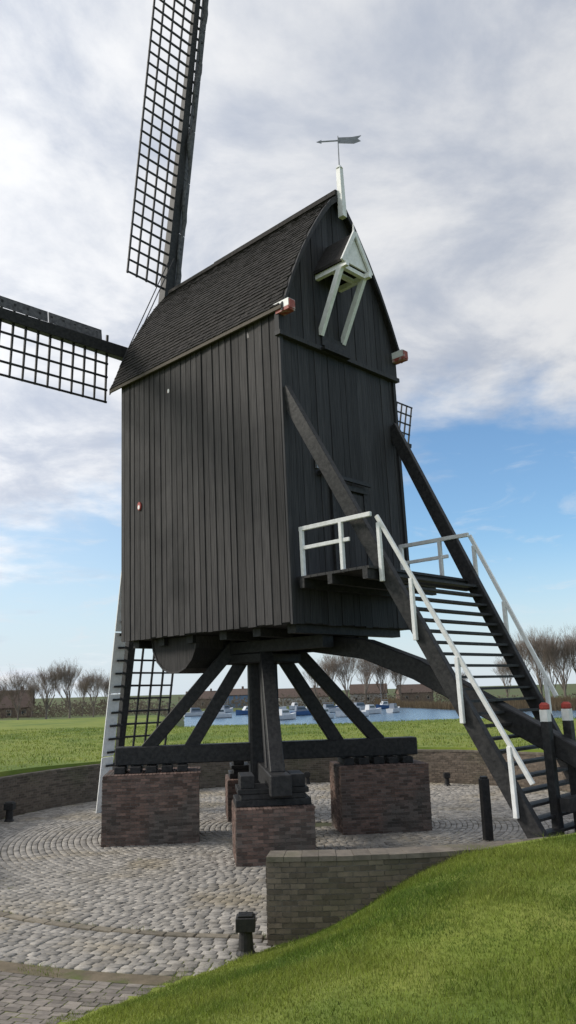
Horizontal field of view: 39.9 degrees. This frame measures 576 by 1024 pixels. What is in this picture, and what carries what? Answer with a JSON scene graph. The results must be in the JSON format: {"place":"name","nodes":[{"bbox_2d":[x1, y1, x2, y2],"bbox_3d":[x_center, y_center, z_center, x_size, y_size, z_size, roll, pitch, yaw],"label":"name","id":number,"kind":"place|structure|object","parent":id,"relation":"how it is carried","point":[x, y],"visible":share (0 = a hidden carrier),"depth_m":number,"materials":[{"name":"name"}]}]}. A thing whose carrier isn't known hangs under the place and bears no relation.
{"place":"outdoors","nodes":[
{"label":"outdoors","id":0,"kind":"place"},
{"bbox_2d":[0,971,164,1023],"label":"clinker path","id":1,"kind":"structure","parent":0,"point":[40,1008],"depth_m":8.67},
{"bbox_2d":[0,782,574,975],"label":"cobblestone paving","id":2,"kind":"structure","parent":0,"point":[115,886],"depth_m":13.97,"materials":[{"name":"grey stone"}]},
{"bbox_2d":[3,801,15,821],"bbox_3d":[-7.425,8.009,21.138,0.260,0.539,0.254,-2,-13,0],"label":"bollard","id":3,"kind":"object","parent":2,"relation":"on","point":[9,807],"visible":0.89,"depth_m":21.06,"materials":[{"name":"black metal"}]},
{"bbox_2d":[0,911,267,939],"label":"kerb stones","id":4,"kind":"object","parent":2,"relation":"on","point":[100,928],"visible":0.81,"depth_m":11.01,"materials":[{"name":"grey stone"}]},
{"bbox_2d":[101,766,200,847],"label":"brick pier","id":5,"kind":"structure","parent":2,"relation":"on","point":[143,807],"depth_m":17.40,"materials":[{"name":"brown brick"}]},
{"bbox_2d":[225,774,237,821],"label":"brick pier","id":6,"kind":"structure","parent":2,"relation":"on","point":[230,791],"depth_m":20.16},
{"bbox_2d":[235,911,255,957],"bbox_3d":[-0.526,5.294,9.902,0.250,0.519,0.243,-2,-13,0],"label":"bollard","id":7,"kind":"object","parent":2,"relation":"on","point":[245,923],"visible":0.88,"depth_m":9.82,"materials":[{"name":"black metal"}]},
{"bbox_2d":[232,799,315,866],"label":"brick pier","id":8,"kind":"structure","parent":2,"relation":"on","point":[259,834],"depth_m":15.05,"materials":[{"name":"brown brick"}]},
{"bbox_2d":[0,749,569,945],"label":"ring wall","id":9,"kind":"structure","parent":2,"relation":"on","point":[309,892],"depth_m":10.43,"materials":[{"name":"brick"}]},
{"bbox_2d":[304,771,309,784],"bbox_3d":[0.672,9.292,27.649,0.218,0.458,0.213,-2,-13,0],"label":"bollard","id":10,"kind":"object","parent":2,"relation":"on","point":[307,776],"visible":0.79,"depth_m":27.58,"materials":[{"name":"black metal"}]},
{"bbox_2d":[329,759,431,834],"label":"brick pier","id":11,"kind":"structure","parent":2,"relation":"on","point":[372,798],"depth_m":18.04,"materials":[{"name":"brown brick"}]},
{"bbox_2d":[443,772,450,785],"bbox_3d":[5.243,8.830,26.167,0.218,0.458,0.213,-2,-13,0],"label":"bollard","id":12,"kind":"object","parent":2,"relation":"on","point":[446,775],"visible":0.91,"depth_m":26.10,"materials":[{"name":"black metal"}]},
{"bbox_2d":[478,776,493,840],"bbox_3d":[4.212,6.350,16.861,0.180,1.400,0.180,0,-13,-7],"label":"anchor post","id":13,"kind":"object","parent":2,"relation":"on","point":[486,810],"visible":0.79,"depth_m":16.80,"materials":[{"name":"black wood"}]},
{"bbox_2d":[0,684,575,1023],"bbox_3d":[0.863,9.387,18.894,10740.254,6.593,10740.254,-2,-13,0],"label":"ground","id":14,"kind":"structure","parent":0,"point":[59,722],"depth_m":7.34,"materials":[{"name":"green plant"}]},
{"bbox_2d":[0,679,10,701],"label":"bare tree","id":15,"kind":"object","parent":14,"relation":"on","point":[2,691],"visible":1,"depth_m":136.22,"materials":[{"name":"brown plant"}]},
{"bbox_2d":[1,666,33,719],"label":"bare tree","id":16,"kind":"object","parent":14,"relation":"on","point":[18,683],"visible":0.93,"depth_m":146.85,"materials":[{"name":"brown plant"}]},
{"bbox_2d":[0,686,34,717],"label":"house","id":17,"kind":"structure","parent":14,"relation":"on","point":[8,702],"depth_m":167.89,"materials":[{"name":"brick"}]},
{"bbox_2d":[24,674,44,717],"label":"bare tree","id":18,"kind":"object","parent":14,"relation":"on","point":[30,691],"visible":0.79,"depth_m":165.33,"materials":[{"name":"brown plant"}]},
{"bbox_2d":[30,661,71,718],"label":"bare tree","id":19,"kind":"object","parent":14,"relation":"on","point":[50,675],"visible":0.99,"depth_m":134.10,"materials":[{"name":"brown plant"}]},
{"bbox_2d":[54,658,81,717],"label":"bare tree","id":20,"kind":"object","parent":14,"relation":"on","point":[73,673],"visible":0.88,"depth_m":136.29,"materials":[{"name":"brown plant"}]},
{"bbox_2d":[74,673,89,715],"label":"bare tree","id":21,"kind":"object","parent":14,"relation":"on","point":[83,691],"visible":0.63,"depth_m":163.82,"materials":[{"name":"brown plant"}]},
{"bbox_2d":[0,961,181,984],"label":"earth strip","id":22,"kind":"object","parent":14,"relation":"on","point":[11,967],"visible":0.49,"depth_m":9.31,"materials":[{"name":"brown soil"}]},
{"bbox_2d":[76,668,107,716],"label":"bare tree","id":23,"kind":"object","parent":14,"relation":"on","point":[91,682],"visible":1,"depth_m":151.21,"materials":[{"name":"brown plant"}]},
{"bbox_2d":[96,673,109,701],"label":"bare tree","id":24,"kind":"object","parent":14,"relation":"on","point":[107,680],"visible":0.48,"depth_m":170.36,"materials":[{"name":"brown plant"}]},
{"bbox_2d":[186,689,215,707],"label":"house","id":25,"kind":"structure","parent":14,"relation":"on","point":[205,694],"depth_m":289.48,"materials":[{"name":"brick"}]},
{"bbox_2d":[224,686,247,707],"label":"house","id":26,"kind":"structure","parent":14,"relation":"on","point":[242,692],"depth_m":284.92,"materials":[{"name":"brown tile"}]},
{"bbox_2d":[0,0,575,838],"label":"post mill","id":27,"kind":"object","parent":14,"relation":"on","point":[266,448],"visible":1,"depth_m":18.32,"materials":[{"name":"black wood"}]},
{"bbox_2d":[0,689,575,718],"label":"scrub","id":28,"kind":"object","parent":14,"relation":"on","point":[75,705],"visible":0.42,"depth_m":176.12,"materials":[{"name":"plant"}]},
{"bbox_2d":[278,687,328,705],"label":"house","id":29,"kind":"structure","parent":14,"relation":"on","point":[286,692],"depth_m":288.32,"materials":[{"name":"brown tile"}]},
{"bbox_2d":[301,662,326,696],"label":"bare tree","id":30,"kind":"object","parent":14,"relation":"on","point":[314,687],"visible":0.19,"depth_m":272.04,"materials":[{"name":"brown plant"}]},
{"bbox_2d":[319,654,341,681],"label":"bare tree","id":31,"kind":"object","parent":14,"relation":"on","point":[328,669],"visible":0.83,"depth_m":282.91,"materials":[{"name":"brown plant"}]},
{"bbox_2d":[328,655,361,696],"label":"bare tree","id":32,"kind":"object","parent":14,"relation":"on","point":[344,666],"visible":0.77,"depth_m":280.25,"materials":[{"name":"brown plant"}]},
{"bbox_2d":[351,658,379,704],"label":"bare tree","id":33,"kind":"object","parent":14,"relation":"on","point":[364,665],"visible":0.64,"depth_m":274.88,"materials":[{"name":"brown plant"}]},
{"bbox_2d":[349,681,387,703],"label":"house","id":34,"kind":"structure","parent":14,"relation":"on","point":[356,688],"depth_m":288.79,"materials":[{"name":"brown tile"}]},
{"bbox_2d":[371,663,393,698],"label":"bare tree","id":35,"kind":"object","parent":14,"relation":"on","point":[383,671],"visible":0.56,"depth_m":280.95,"materials":[{"name":"brown plant"}]},
{"bbox_2d":[386,669,405,698],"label":"bare tree","id":36,"kind":"object","parent":14,"relation":"on","point":[395,679],"visible":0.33,"depth_m":283.81,"materials":[{"name":"brown plant"}]},
{"bbox_2d":[395,683,433,701],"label":"house","id":37,"kind":"structure","parent":14,"relation":"on","point":[416,688],"depth_m":293.91,"materials":[{"name":"brick"}]},
{"bbox_2d":[375,695,575,710],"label":"reeds","id":38,"kind":"object","parent":14,"relation":"on","point":[555,704],"visible":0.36,"depth_m":219.06,"materials":[{"name":"brown plant"}]},
{"bbox_2d":[493,656,511,697],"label":"bare tree","id":39,"kind":"object","parent":14,"relation":"on","point":[505,670],"visible":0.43,"depth_m":234.01,"materials":[{"name":"brown plant"}]},
{"bbox_2d":[502,632,542,696],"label":"bare tree","id":40,"kind":"object","parent":14,"relation":"on","point":[520,648],"visible":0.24,"depth_m":224.83,"materials":[{"name":"brown plant"}]},
{"bbox_2d":[512,627,558,696],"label":"bare tree","id":41,"kind":"object","parent":14,"relation":"on","point":[537,674],"visible":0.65,"depth_m":219.77,"materials":[{"name":"brown plant"}]},
{"bbox_2d":[533,642,563,687],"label":"bare tree","id":42,"kind":"object","parent":14,"relation":"on","point":[549,669],"visible":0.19,"depth_m":238.15,"materials":[{"name":"brown plant"}]},
{"bbox_2d":[527,628,575,697],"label":"bare tree","id":43,"kind":"object","parent":14,"relation":"on","point":[554,650],"visible":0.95,"depth_m":216.23,"materials":[{"name":"brown plant"}]},
{"bbox_2d":[556,622,575,672],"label":"bare tree","id":44,"kind":"object","parent":14,"relation":"on","point":[572,641],"visible":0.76,"depth_m":217.41,"materials":[{"name":"brown plant"}]},
{"bbox_2d":[0,0,575,698],"label":"sky","id":45,"kind":"structure","parent":0,"point":[460,176],"materials":[{"name":"blue"}]},
{"bbox_2d":[184,708,575,726],"bbox_3d":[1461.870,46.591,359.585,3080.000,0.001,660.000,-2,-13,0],"label":"water","id":46,"kind":"structure","parent":0,"point":[405,714],"depth_m":175.99,"materials":[{"name":"blue liquid"}]},
{"bbox_2d":[184,708,203,716],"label":"moored boat","id":47,"kind":"object","parent":46,"relation":"on","point":[196,712],"visible":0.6,"depth_m":221.01,"materials":[{"name":"white plastic"}]},
{"bbox_2d":[202,709,231,717],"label":"moored boat","id":48,"kind":"object","parent":46,"relation":"on","point":[221,714],"visible":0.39,"depth_m":198.39,"materials":[{"name":"white plastic"}]},
{"bbox_2d":[221,699,232,712],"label":"moored boat","id":49,"kind":"object","parent":46,"relation":"on","point":[226,708],"visible":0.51,"depth_m":252.70,"materials":[{"name":"white plastic"}]},
{"bbox_2d":[236,706,247,714],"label":"moored boat","id":50,"kind":"object","parent":46,"relation":"on","point":[244,711],"visible":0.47,"depth_m":221.45,"materials":[{"name":"blue plastic"}]},
{"bbox_2d":[279,709,295,719],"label":"moored boat","id":51,"kind":"object","parent":46,"relation":"on","point":[285,714],"visible":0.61,"depth_m":174.48,"materials":[{"name":"white plastic"}]},
{"bbox_2d":[289,702,297,709],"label":"moored boat","id":52,"kind":"object","parent":46,"relation":"on","point":[292,706],"visible":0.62,"depth_m":265.56,"materials":[{"name":"white plastic"}]},
{"bbox_2d":[290,706,310,715],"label":"moored boat","id":53,"kind":"object","parent":46,"relation":"on","point":[300,710],"visible":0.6,"depth_m":201.47,"materials":[{"name":"blue plastic"}]},
{"bbox_2d":[313,708,334,719],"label":"moored boat","id":54,"kind":"object","parent":46,"relation":"on","point":[329,714],"visible":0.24,"depth_m":174.47,"materials":[{"name":"white plastic"}]},
{"bbox_2d":[322,676,341,712],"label":"moored boat","id":55,"kind":"object","parent":46,"relation":"on","point":[332,708],"visible":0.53,"depth_m":220.26,"materials":[{"name":"white plastic"}]},
{"bbox_2d":[335,706,368,716],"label":"moored boat","id":56,"kind":"object","parent":46,"relation":"on","point":[339,714],"visible":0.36,"depth_m":180.76,"materials":[{"name":"white plastic"}]},
{"bbox_2d":[354,702,364,709],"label":"moored boat","id":57,"kind":"object","parent":46,"relation":"on","point":[361,705],"visible":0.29,"depth_m":233.55,"materials":[{"name":"white plastic"}]},
{"bbox_2d":[361,704,380,713],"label":"moored boat","id":58,"kind":"object","parent":46,"relation":"on","point":[371,708],"visible":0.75,"depth_m":197.59,"materials":[{"name":"white plastic"}]},
{"bbox_2d":[376,683,388,708],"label":"moored boat","id":59,"kind":"object","parent":46,"relation":"on","point":[384,705],"visible":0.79,"depth_m":243.55,"materials":[{"name":"blue plastic"}]},
{"bbox_2d":[386,703,399,712],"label":"moored boat","id":60,"kind":"object","parent":46,"relation":"on","point":[394,708],"visible":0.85,"depth_m":203.67,"materials":[{"name":"white plastic"}]}
]}

